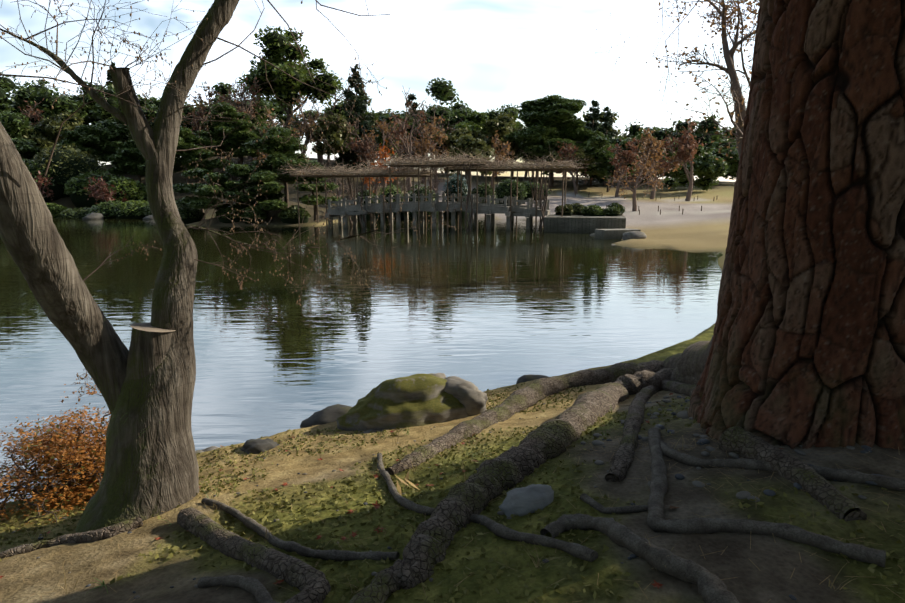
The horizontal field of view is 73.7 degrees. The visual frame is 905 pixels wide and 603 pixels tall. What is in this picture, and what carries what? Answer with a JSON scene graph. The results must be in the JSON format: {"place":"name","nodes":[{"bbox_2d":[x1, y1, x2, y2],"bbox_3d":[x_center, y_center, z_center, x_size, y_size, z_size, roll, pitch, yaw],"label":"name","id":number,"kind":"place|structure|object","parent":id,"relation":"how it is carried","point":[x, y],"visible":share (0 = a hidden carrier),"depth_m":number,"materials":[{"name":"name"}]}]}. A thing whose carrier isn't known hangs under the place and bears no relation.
{"place":"outdoors","nodes":[
{"label":"outdoors","id":0,"kind":"place"},
{"bbox_2d":[0,217,722,501],"bbox_3d":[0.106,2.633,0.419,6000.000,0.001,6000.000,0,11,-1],"label":"pond water","id":1,"kind":"structure","parent":0,"point":[507,308],"depth_m":13.32,"materials":[{"name":"grey liquid"}]},
{"bbox_2d":[0,0,758,181],"label":"sky","id":2,"kind":"structure","parent":0,"point":[494,53],"materials":[{"name":"white"}]},
{"bbox_2d":[0,156,904,602],"bbox_3d":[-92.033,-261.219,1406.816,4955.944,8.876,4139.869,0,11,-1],"label":"terrain","id":3,"kind":"structure","parent":0,"point":[702,222],"depth_m":3.13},
{"bbox_2d":[0,72,27,116],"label":"evergreen tree","id":4,"kind":"object","parent":3,"relation":"on","point":[7,85],"visible":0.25,"depth_m":84.54,"materials":[{"name":"green plant"}]},
{"bbox_2d":[0,102,45,138],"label":"evergreen tree","id":5,"kind":"object","parent":3,"relation":"on","point":[14,124],"visible":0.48,"depth_m":74.07,"materials":[{"name":"green plant"}]},
{"bbox_2d":[11,138,44,162],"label":"pine tree","id":6,"kind":"object","parent":3,"relation":"on","point":[28,149],"visible":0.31,"depth_m":70.24,"materials":[{"name":"green plant"}]},
{"bbox_2d":[18,98,46,125],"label":"tree","id":7,"kind":"object","parent":3,"relation":"on","point":[30,114],"visible":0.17,"depth_m":79.75,"materials":[{"name":"brown plant"}]},
{"bbox_2d":[30,171,53,202],"bbox_3d":[-42.669,-10.820,61.230,3.442,4.967,3.801,0,11,-1],"label":"shrub","id":8,"kind":"object","parent":3,"relation":"on","point":[39,183],"visible":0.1,"depth_m":61.64,"materials":[{"name":"red plant"}]},
{"bbox_2d":[23,159,63,202],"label":"hillside shrub","id":9,"kind":"object","parent":3,"relation":"on","point":[54,187],"visible":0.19,"depth_m":65.93,"materials":[{"name":"green plant"}]},
{"bbox_2d":[20,111,84,149],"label":"evergreen tree","id":10,"kind":"object","parent":3,"relation":"on","point":[50,126],"visible":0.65,"depth_m":76.36,"materials":[{"name":"green plant"}]},
{"bbox_2d":[0,380,110,530],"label":"azalea bush","id":11,"kind":"object","parent":3,"relation":"on","point":[40,445],"depth_m":4.73,"materials":[{"name":"orange plant"}]},
{"bbox_2d":[8,79,106,125],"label":"evergreen tree","id":12,"kind":"object","parent":3,"relation":"on","point":[30,94],"visible":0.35,"depth_m":85.66,"materials":[{"name":"green plant"}]},
{"bbox_2d":[32,143,109,197],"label":"pine tree","id":13,"kind":"object","parent":3,"relation":"on","point":[66,163],"visible":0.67,"depth_m":67.00,"materials":[{"name":"green plant"}]},
{"bbox_2d":[57,207,91,217],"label":"shore shrub","id":14,"kind":"object","parent":3,"relation":"on","point":[81,212],"visible":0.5,"depth_m":57.88,"materials":[{"name":"green plant"}]},
{"bbox_2d":[55,124,121,162],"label":"pine tree","id":15,"kind":"object","parent":3,"relation":"on","point":[81,136],"visible":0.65,"depth_m":72.25,"materials":[{"name":"green plant"}]},
{"bbox_2d":[63,170,119,208],"bbox_3d":[-39.099,-12.048,66.104,6.602,4.713,6.326,0,11,-1],"label":"hillside shrub","id":16,"kind":"object","parent":3,"relation":"on","point":[74,187],"visible":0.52,"depth_m":64.00,"materials":[{"name":"green plant"}]},
{"bbox_2d":[62,110,144,155],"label":"evergreen tree","id":17,"kind":"object","parent":3,"relation":"on","point":[117,132],"visible":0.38,"depth_m":75.15,"materials":[{"name":"green plant"}]},
{"bbox_2d":[86,200,124,217],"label":"shore shrub","id":18,"kind":"object","parent":3,"relation":"on","point":[102,208],"visible":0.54,"depth_m":57.34,"materials":[{"name":"green plant"}]},
{"bbox_2d":[84,176,134,203],"bbox_3d":[-35.034,-10.596,61.039,4.080,4.214,4.522,0,11,-1],"label":"shrub","id":19,"kind":"object","parent":3,"relation":"on","point":[99,196],"visible":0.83,"depth_m":60.12,"materials":[{"name":"red plant"}]},
{"bbox_2d":[96,176,147,202],"bbox_3d":[-34.972,-11.244,64.172,5.438,4.226,5.297,9,14,40],"label":"hillside shrub","id":20,"kind":"object","parent":3,"relation":"on","point":[131,189],"visible":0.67,"depth_m":62.84,"materials":[{"name":"green plant"}]},
{"bbox_2d":[107,140,145,186],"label":"pine tree","id":21,"kind":"object","parent":3,"relation":"on","point":[127,158],"visible":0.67,"depth_m":67.69,"materials":[{"name":"green plant"}]},
{"bbox_2d":[109,200,148,217],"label":"shore shrub","id":22,"kind":"object","parent":3,"relation":"on","point":[130,209],"visible":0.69,"depth_m":56.87,"materials":[{"name":"green plant"}]},
{"bbox_2d":[89,83,211,135],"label":"evergreen tree","id":23,"kind":"object","parent":3,"relation":"on","point":[101,112],"visible":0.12,"depth_m":82.00,"materials":[{"name":"green plant"}]},
{"bbox_2d":[137,126,234,182],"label":"pine tree","id":24,"kind":"object","parent":3,"relation":"on","point":[187,139],"visible":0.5,"depth_m":66.43,"materials":[{"name":"green plant"}]},
{"bbox_2d":[0,0,378,532],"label":"tree","id":25,"kind":"object","parent":3,"relation":"on","point":[146,380],"visible":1,"depth_m":4.02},
{"bbox_2d":[0,0,747,400],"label":"tree twigs","id":26,"kind":"object","parent":25,"relation":"attached to","point":[142,62],"visible":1,"depth_m":4.25,"materials":[{"name":"brown plant"}]},
{"bbox_2d":[173,168,210,219],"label":"pine tree","id":27,"kind":"object","parent":3,"relation":"on","point":[199,173],"visible":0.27,"depth_m":48.66,"materials":[{"name":"green plant"}]},
{"bbox_2d":[178,206,205,223],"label":"shrub","id":28,"kind":"object","parent":3,"relation":"on","point":[188,215],"visible":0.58,"depth_m":47.30,"materials":[{"name":"green plant"}]},
{"bbox_2d":[185,106,208,145],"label":"tree","id":29,"kind":"object","parent":3,"relation":"on","point":[201,116],"visible":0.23,"depth_m":71.44,"materials":[{"name":"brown plant"}]},
{"bbox_2d":[180,172,243,219],"bbox_3d":[-18.710,-7.946,46.768,4.908,4.036,5.389,0,11,-1],"label":"pine tree","id":30,"kind":"object","parent":3,"relation":"on","point":[203,190],"visible":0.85,"depth_m":45.69,"materials":[{"name":"green plant"}]},
{"bbox_2d":[182,81,250,168],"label":"tree","id":31,"kind":"object","parent":3,"relation":"on","point":[210,94],"visible":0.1,"depth_m":74.58,"materials":[{"name":"brown plant"}]},
{"bbox_2d":[194,102,261,180],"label":"pine tree","id":32,"kind":"object","parent":3,"relation":"on","point":[242,131],"visible":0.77,"depth_m":69.50,"materials":[{"name":"green plant"}]},
{"bbox_2d":[214,205,243,222],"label":"shrub","id":33,"kind":"object","parent":3,"relation":"on","point":[223,211],"visible":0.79,"depth_m":45.98,"materials":[{"name":"green plant"}]},
{"bbox_2d":[219,77,262,163],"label":"tree","id":34,"kind":"object","parent":3,"relation":"on","point":[254,99],"visible":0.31,"depth_m":74.75,"materials":[{"name":"brown plant"}]},
{"bbox_2d":[209,82,275,128],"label":"evergreen tree","id":35,"kind":"object","parent":3,"relation":"on","point":[222,89],"visible":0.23,"depth_m":86.72,"materials":[{"name":"green plant"}]},
{"bbox_2d":[207,163,285,209],"bbox_3d":[-16.346,-8.617,47.305,5.165,4.370,4.910,4,11,20],"label":"pine tree","id":36,"kind":"object","parent":3,"relation":"on","point":[238,170],"visible":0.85,"depth_m":46.34,"materials":[{"name":"green plant"}]},
{"bbox_2d":[241,206,266,224],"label":"shrub","id":37,"kind":"object","parent":3,"relation":"on","point":[258,212],"visible":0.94,"depth_m":45.65,"materials":[{"name":"green plant"}]},
{"bbox_2d":[240,438,277,453],"bbox_3d":[-1.810,1.383,5.654,0.360,0.186,0.335,0,11,-1],"label":"dark rock","id":38,"kind":"object","parent":3,"relation":"on","point":[255,446],"visible":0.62,"depth_m":5.57,"materials":[{"name":"grey stone"}]},
{"bbox_2d":[219,124,299,159],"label":"evergreen tree","id":39,"kind":"object","parent":3,"relation":"on","point":[256,131],"visible":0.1,"depth_m":70.26,"materials":[{"name":"green plant"}]},
{"bbox_2d":[232,170,287,217],"bbox_3d":[-14.697,-8.076,46.713,3.927,4.112,5.222,-7,13,-33],"label":"pine tree","id":40,"kind":"object","parent":3,"relation":"on","point":[271,188],"visible":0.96,"depth_m":45.87,"materials":[{"name":"green plant"}]},
{"bbox_2d":[238,126,308,207],"bbox_3d":[-14.153,-10.940,50.160,6.029,6.988,6.657,0,11,-1],"label":"pine tree","id":41,"kind":"object","parent":3,"relation":"on","point":[278,152],"visible":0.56,"depth_m":48.72,"materials":[{"name":"green plant"}]},
{"bbox_2d":[240,96,310,137],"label":"forest tree","id":42,"kind":"object","parent":3,"relation":"on","point":[280,116],"depth_m":119.72,"materials":[{"name":"green plant"}]},
{"bbox_2d":[256,105,299,159],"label":"tree","id":43,"kind":"object","parent":3,"relation":"on","point":[269,112],"visible":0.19,"depth_m":66.74,"materials":[{"name":"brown plant"}]},
{"bbox_2d":[35,374,547,493],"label":"waterline rocks","id":44,"kind":"object","parent":3,"relation":"on","point":[332,413],"visible":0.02,"depth_m":6.69,"materials":[{"name":"grey stone"}]},
{"bbox_2d":[278,205,309,223],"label":"shrub","id":45,"kind":"object","parent":3,"relation":"on","point":[289,215],"visible":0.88,"depth_m":45.97,"materials":[{"name":"green plant"}]},
{"bbox_2d":[237,25,355,127],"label":"evergreen tree","id":46,"kind":"object","parent":3,"relation":"on","point":[276,51],"visible":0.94,"depth_m":79.02,"materials":[{"name":"green plant"}]},
{"bbox_2d":[286,91,326,153],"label":"tree","id":47,"kind":"object","parent":3,"relation":"on","point":[307,136],"visible":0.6,"depth_m":75.97,"materials":[{"name":"brown plant"}]},
{"bbox_2d":[286,160,341,220],"bbox_3d":[-11.341,-8.816,48.709,4.068,5.236,4.344,6,12,28],"label":"pine tree","id":48,"kind":"object","parent":3,"relation":"on","point":[312,197],"visible":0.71,"depth_m":47.83,"materials":[{"name":"green plant"}]},
{"bbox_2d":[293,77,353,164],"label":"tall bare tree","id":49,"kind":"object","parent":3,"relation":"on","point":[331,113],"visible":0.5,"depth_m":82.54,"materials":[{"name":"brown plant"}]},
{"bbox_2d":[305,113,359,168],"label":"evergreen tree","id":50,"kind":"object","parent":3,"relation":"on","point":[339,137],"visible":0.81,"depth_m":73.74,"materials":[{"name":"green plant"}]},
{"bbox_2d":[334,64,380,169],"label":"cedar tree","id":51,"kind":"object","parent":3,"relation":"on","point":[348,157],"visible":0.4,"depth_m":77.80,"materials":[{"name":"green plant"}]},
{"bbox_2d":[345,121,378,190],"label":"tree","id":52,"kind":"object","parent":3,"relation":"on","point":[368,152],"visible":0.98,"depth_m":68.46,"materials":[{"name":"brown plant"}]},
{"bbox_2d":[361,140,398,193],"bbox_3d":[-7.096,-12.718,61.847,4.825,7.283,3.875,0,11,-1],"label":"orange maple tree","id":53,"kind":"object","parent":3,"relation":"on","point":[376,182],"visible":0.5,"depth_m":61.09,"materials":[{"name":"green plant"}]},
{"bbox_2d":[353,95,416,161],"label":"evergreen tree","id":54,"kind":"object","parent":3,"relation":"on","point":[379,116],"visible":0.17,"depth_m":87.29,"materials":[{"name":"green plant"}]},
{"bbox_2d":[359,117,422,186],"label":"tree","id":55,"kind":"object","parent":3,"relation":"on","point":[383,127],"visible":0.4,"depth_m":76.40,"materials":[{"name":"brown plant"}]},
{"bbox_2d":[378,183,403,218],"bbox_3d":[-5.755,-8.617,56.273,3.241,4.794,3.320,0,11,-1],"label":"shrub","id":56,"kind":"object","parent":3,"relation":"on","point":[387,192],"visible":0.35,"depth_m":55.40,"materials":[{"name":"green plant"}]},
{"bbox_2d":[374,115,412,160],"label":"evergreen tree","id":57,"kind":"object","parent":3,"relation":"on","point":[381,136],"visible":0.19,"depth_m":86.09,"materials":[{"name":"green plant"}]},
{"bbox_2d":[382,88,418,177],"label":"tall bare tree","id":58,"kind":"object","parent":3,"relation":"on","point":[409,111],"visible":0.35,"depth_m":79.71,"materials":[{"name":"brown plant"}]},
{"bbox_2d":[336,373,468,430],"bbox_3d":[-0.434,1.182,6.448,1.605,0.816,1.037,-5,12,-27],"label":"mossy boulder","id":59,"kind":"object","parent":3,"relation":"on","point":[422,399],"visible":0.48,"depth_m":6.15,"materials":[{"name":"green stone"}]},
{"bbox_2d":[395,93,428,168],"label":"cedar tree","id":60,"kind":"object","parent":3,"relation":"on","point":[412,97],"visible":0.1,"depth_m":93.53,"materials":[{"name":"green plant"}]},
{"bbox_2d":[388,100,436,190],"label":"tree","id":61,"kind":"object","parent":3,"relation":"on","point":[400,134],"visible":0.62,"depth_m":72.25,"materials":[{"name":"brown plant"}]},
{"bbox_2d":[403,183,437,219],"bbox_3d":[-2.765,-7.920,55.283,3.790,5.771,3.644,0,11,-1],"label":"shrub","id":62,"kind":"object","parent":3,"relation":"on","point":[410,214],"visible":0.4,"depth_m":54.29,"materials":[{"name":"green plant"}]},
{"bbox_2d":[392,103,459,183],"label":"tall bare tree","id":63,"kind":"object","parent":3,"relation":"on","point":[414,138],"visible":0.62,"depth_m":77.69,"materials":[{"name":"brown plant"}]},
{"bbox_2d":[290,162,573,230],"bbox_3d":[-1.728,-6.849,41.985,19.705,5.297,5.002,3,11,13],"label":"timber bridge trellis","id":64,"kind":"object","parent":3,"relation":"on","point":[477,169],"visible":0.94,"depth_m":40.72,"materials":[{"name":"brown wood"}]},
{"bbox_2d":[414,116,451,198],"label":"tree","id":65,"kind":"object","parent":3,"relation":"on","point":[423,145],"visible":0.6,"depth_m":67.37,"materials":[{"name":"brown plant"}]},
{"bbox_2d":[0,336,866,602],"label":"tree roots","id":66,"kind":"object","parent":3,"relation":"on","point":[432,537],"visible":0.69,"depth_m":3.51,"materials":[{"name":"brown plant"}]},
{"bbox_2d":[280,132,592,230],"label":"bridge wisteria vines","id":67,"kind":"object","parent":3,"relation":"on","point":[410,159],"visible":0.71,"depth_m":40.38,"materials":[{"name":"brown plant"}]},
{"bbox_2d":[25,396,860,594],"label":"grass wisps","id":68,"kind":"object","parent":3,"relation":"on","point":[213,507],"depth_m":3.81,"materials":[{"name":"plant"}]},
{"bbox_2d":[410,77,476,173],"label":"evergreen tree","id":69,"kind":"object","parent":3,"relation":"on","point":[440,88],"visible":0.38,"depth_m":92.31,"materials":[{"name":"green plant"}]},
{"bbox_2d":[0,382,904,602],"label":"moss tufts","id":70,"kind":"object","parent":3,"relation":"on","point":[489,576],"visible":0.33,"depth_m":3.52,"materials":[{"name":"green plant"}]},
{"bbox_2d":[0,393,904,602],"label":"fallen leaves","id":71,"kind":"object","parent":3,"relation":"on","point":[406,478],"visible":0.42,"depth_m":3.26,"materials":[{"name":"red plant"}]},
{"bbox_2d":[442,173,468,218],"bbox_3d":[0.465,-9.300,57.195,3.122,5.572,3.333,0,11,-1],"label":"shrub","id":72,"kind":"object","parent":3,"relation":"on","point":[453,181],"visible":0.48,"depth_m":56.30,"materials":[{"name":"green plant"}]},
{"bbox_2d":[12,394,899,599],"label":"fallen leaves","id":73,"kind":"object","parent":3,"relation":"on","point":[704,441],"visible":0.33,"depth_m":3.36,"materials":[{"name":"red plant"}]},
{"bbox_2d":[424,88,488,173],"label":"forest tree","id":74,"kind":"object","parent":3,"relation":"on","point":[457,105],"depth_m":104.50,"materials":[{"name":"green plant"}]},
{"bbox_2d":[432,126,494,179],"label":"evergreen tree","id":75,"kind":"object","parent":3,"relation":"on","point":[460,138],"visible":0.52,"depth_m":66.58,"materials":[{"name":"green plant"}]},
{"bbox_2d":[436,112,492,174],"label":"evergreen tree","id":76,"kind":"object","parent":3,"relation":"on","point":[471,124],"visible":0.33,"depth_m":92.93,"materials":[{"name":"green plant"}]},
{"bbox_2d":[444,376,487,415],"bbox_3d":[0.080,1.032,6.422,0.613,0.404,0.451,0,11,-1],"label":"mound rock","id":77,"kind":"object","parent":3,"relation":"on","point":[470,397],"visible":0.54,"depth_m":6.26,"materials":[{"name":"grey stone"}]},
{"bbox_2d":[325,193,625,232],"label":"bridge","id":78,"kind":"structure","parent":3,"relation":"on","point":[573,224],"depth_m":40.79,"materials":[{"name":"wood"}]},
{"bbox_2d":[471,183,497,203],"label":"shrub","id":79,"kind":"object","parent":3,"relation":"on","point":[481,190],"visible":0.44,"depth_m":60.23,"materials":[{"name":"green plant"}]},
{"bbox_2d":[471,113,527,177],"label":"evergreen tree","id":80,"kind":"object","parent":3,"relation":"on","point":[501,124],"visible":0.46,"depth_m":88.63,"materials":[{"name":"green plant"}]},
{"bbox_2d":[487,130,514,188],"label":"tree","id":81,"kind":"object","parent":3,"relation":"on","point":[503,147],"visible":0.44,"depth_m":73.58,"materials":[{"name":"brown plant"}]},
{"bbox_2d":[483,103,523,176],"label":"evergreen tree","id":82,"kind":"object","parent":3,"relation":"on","point":[492,114],"depth_m":100.39,"materials":[{"name":"green plant"}]},
{"bbox_2d":[494,178,526,205],"bbox_3d":[6.244,-11.408,65.134,3.774,3.733,3.776,0,11,-1],"label":"shrub","id":83,"kind":"object","parent":3,"relation":"on","point":[502,189],"visible":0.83,"depth_m":63.99,"materials":[{"name":"green plant"}]},
{"bbox_2d":[488,126,543,177],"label":"evergreen tree","id":84,"kind":"object","parent":3,"relation":"on","point":[522,151],"visible":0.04,"depth_m":92.07,"materials":[{"name":"green plant"}]},
{"bbox_2d":[499,484,553,516],"bbox_3d":[0.392,1.035,3.116,0.291,0.160,0.216,-10,15,-43],"label":"rock","id":85,"kind":"object","parent":3,"relation":"on","point":[526,500],"visible":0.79,"depth_m":3.06,"materials":[{"name":"grey stone"}]},
{"bbox_2d":[521,181,550,200],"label":"shrub","id":86,"kind":"object","parent":3,"relation":"on","point":[526,185],"visible":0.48,"depth_m":67.66,"materials":[{"name":"green plant"}]},
{"bbox_2d":[197,427,904,602],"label":"tree roots","id":87,"kind":"object","parent":3,"relation":"on","point":[712,588],"visible":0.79,"depth_m":2.71,"materials":[{"name":"brown wood"}]},
{"bbox_2d":[503,94,615,186],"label":"pine tree","id":88,"kind":"object","parent":3,"relation":"on","point":[551,121],"visible":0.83,"depth_m":80.61,"materials":[{"name":"green plant"}]},
{"bbox_2d":[542,147,597,189],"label":"evergreen tree","id":89,"kind":"object","parent":3,"relation":"on","point":[583,155],"visible":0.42,"depth_m":78.34,"materials":[{"name":"green plant"}]},
{"bbox_2d":[556,141,593,193],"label":"tree","id":90,"kind":"object","parent":3,"relation":"on","point":[570,150],"visible":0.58,"depth_m":76.73,"materials":[{"name":"brown plant"}]},
{"bbox_2d":[581,205,602,215],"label":"shrub","id":91,"kind":"object","parent":3,"relation":"on","point":[590,210],"visible":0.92,"depth_m":39.77,"materials":[{"name":"green plant"}]},
{"bbox_2d":[580,99,603,185],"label":"cedar tree","id":92,"kind":"object","parent":3,"relation":"on","point":[594,124],"visible":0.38,"depth_m":85.13,"materials":[{"name":"green plant"}]},
{"bbox_2d":[595,106,616,185],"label":"cedar tree","id":93,"kind":"object","parent":3,"relation":"on","point":[605,126],"visible":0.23,"depth_m":84.93,"materials":[{"name":"green plant"}]},
{"bbox_2d":[578,109,639,138],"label":"forest tree","id":94,"kind":"object","parent":3,"relation":"on","point":[601,119],"depth_m":113.94,"materials":[{"name":"green plant"}]},
{"bbox_2d":[584,134,637,191],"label":"evergreen tree","id":95,"kind":"object","parent":3,"relation":"on","point":[602,167],"visible":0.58,"depth_m":76.30,"materials":[{"name":"green plant"}]},
{"bbox_2d":[595,228,640,238],"bbox_3d":[9.184,-3.742,33.610,2.200,0.550,1.100,-3,11,-15],"label":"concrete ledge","id":96,"kind":"object","parent":3,"relation":"on","point":[608,233],"visible":0.5,"depth_m":33.04,"materials":[{"name":"grey concrete"}]},
{"bbox_2d":[607,137,644,196],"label":"tree","id":97,"kind":"object","parent":3,"relation":"on","point":[629,156],"visible":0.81,"depth_m":71.48,"materials":[{"name":"brown plant"}]},
{"bbox_2d":[603,137,669,210],"bbox_3d":[15.980,-10.970,52.732,6.853,6.824,3.634,-2,11,-11],"label":"tree","id":98,"kind":"object","parent":3,"relation":"on","point":[633,190],"visible":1,"depth_m":52.81,"materials":[{"name":"brown plant"}]},
{"bbox_2d":[613,135,666,180],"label":"evergreen tree","id":99,"kind":"object","parent":3,"relation":"on","point":[623,142],"visible":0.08,"depth_m":92.16,"materials":[{"name":"green plant"}]},
{"bbox_2d":[635,128,682,198],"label":"tree","id":100,"kind":"object","parent":3,"relation":"on","point":[647,138],"visible":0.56,"depth_m":68.14,"materials":[{"name":"brown plant"}]},
{"bbox_2d":[641,138,705,180],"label":"evergreen tree","id":101,"kind":"object","parent":3,"relation":"on","point":[698,152],"visible":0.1,"depth_m":88.21,"materials":[{"name":"green plant"}]},
{"bbox_2d":[623,114,727,150],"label":"forest tree","id":102,"kind":"object","parent":3,"relation":"on","point":[658,132],"depth_m":106.01,"materials":[{"name":"green plant"}]},
{"bbox_2d":[655,116,703,200],"bbox_3d":[24.571,-15.034,64.857,4.836,9.152,4.742,0,11,-1],"label":"tree","id":103,"kind":"object","parent":3,"relation":"on","point":[684,141],"visible":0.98,"depth_m":64.77,"materials":[{"name":"brown plant"}]},
{"bbox_2d":[662,152,728,192],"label":"evergreen tree","id":104,"kind":"object","parent":3,"relation":"on","point":[708,167],"visible":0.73,"depth_m":75.12,"materials":[{"name":"green plant"}]},
{"bbox_2d":[646,0,759,161],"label":"cherry tree","id":105,"kind":"object","parent":3,"relation":"on","point":[739,102],"visible":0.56,"depth_m":20.21,"materials":[{"name":"brown plant"}]},
{"bbox_2d":[707,139,738,183],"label":"evergreen tree","id":106,"kind":"object","parent":3,"relation":"on","point":[732,164],"visible":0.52,"depth_m":84.96,"materials":[{"name":"green plant"}]},
{"bbox_2d":[688,0,904,450],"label":"tree trunk","id":107,"kind":"object","parent":3,"relation":"on","point":[807,348],"visible":0.94,"depth_m":3.26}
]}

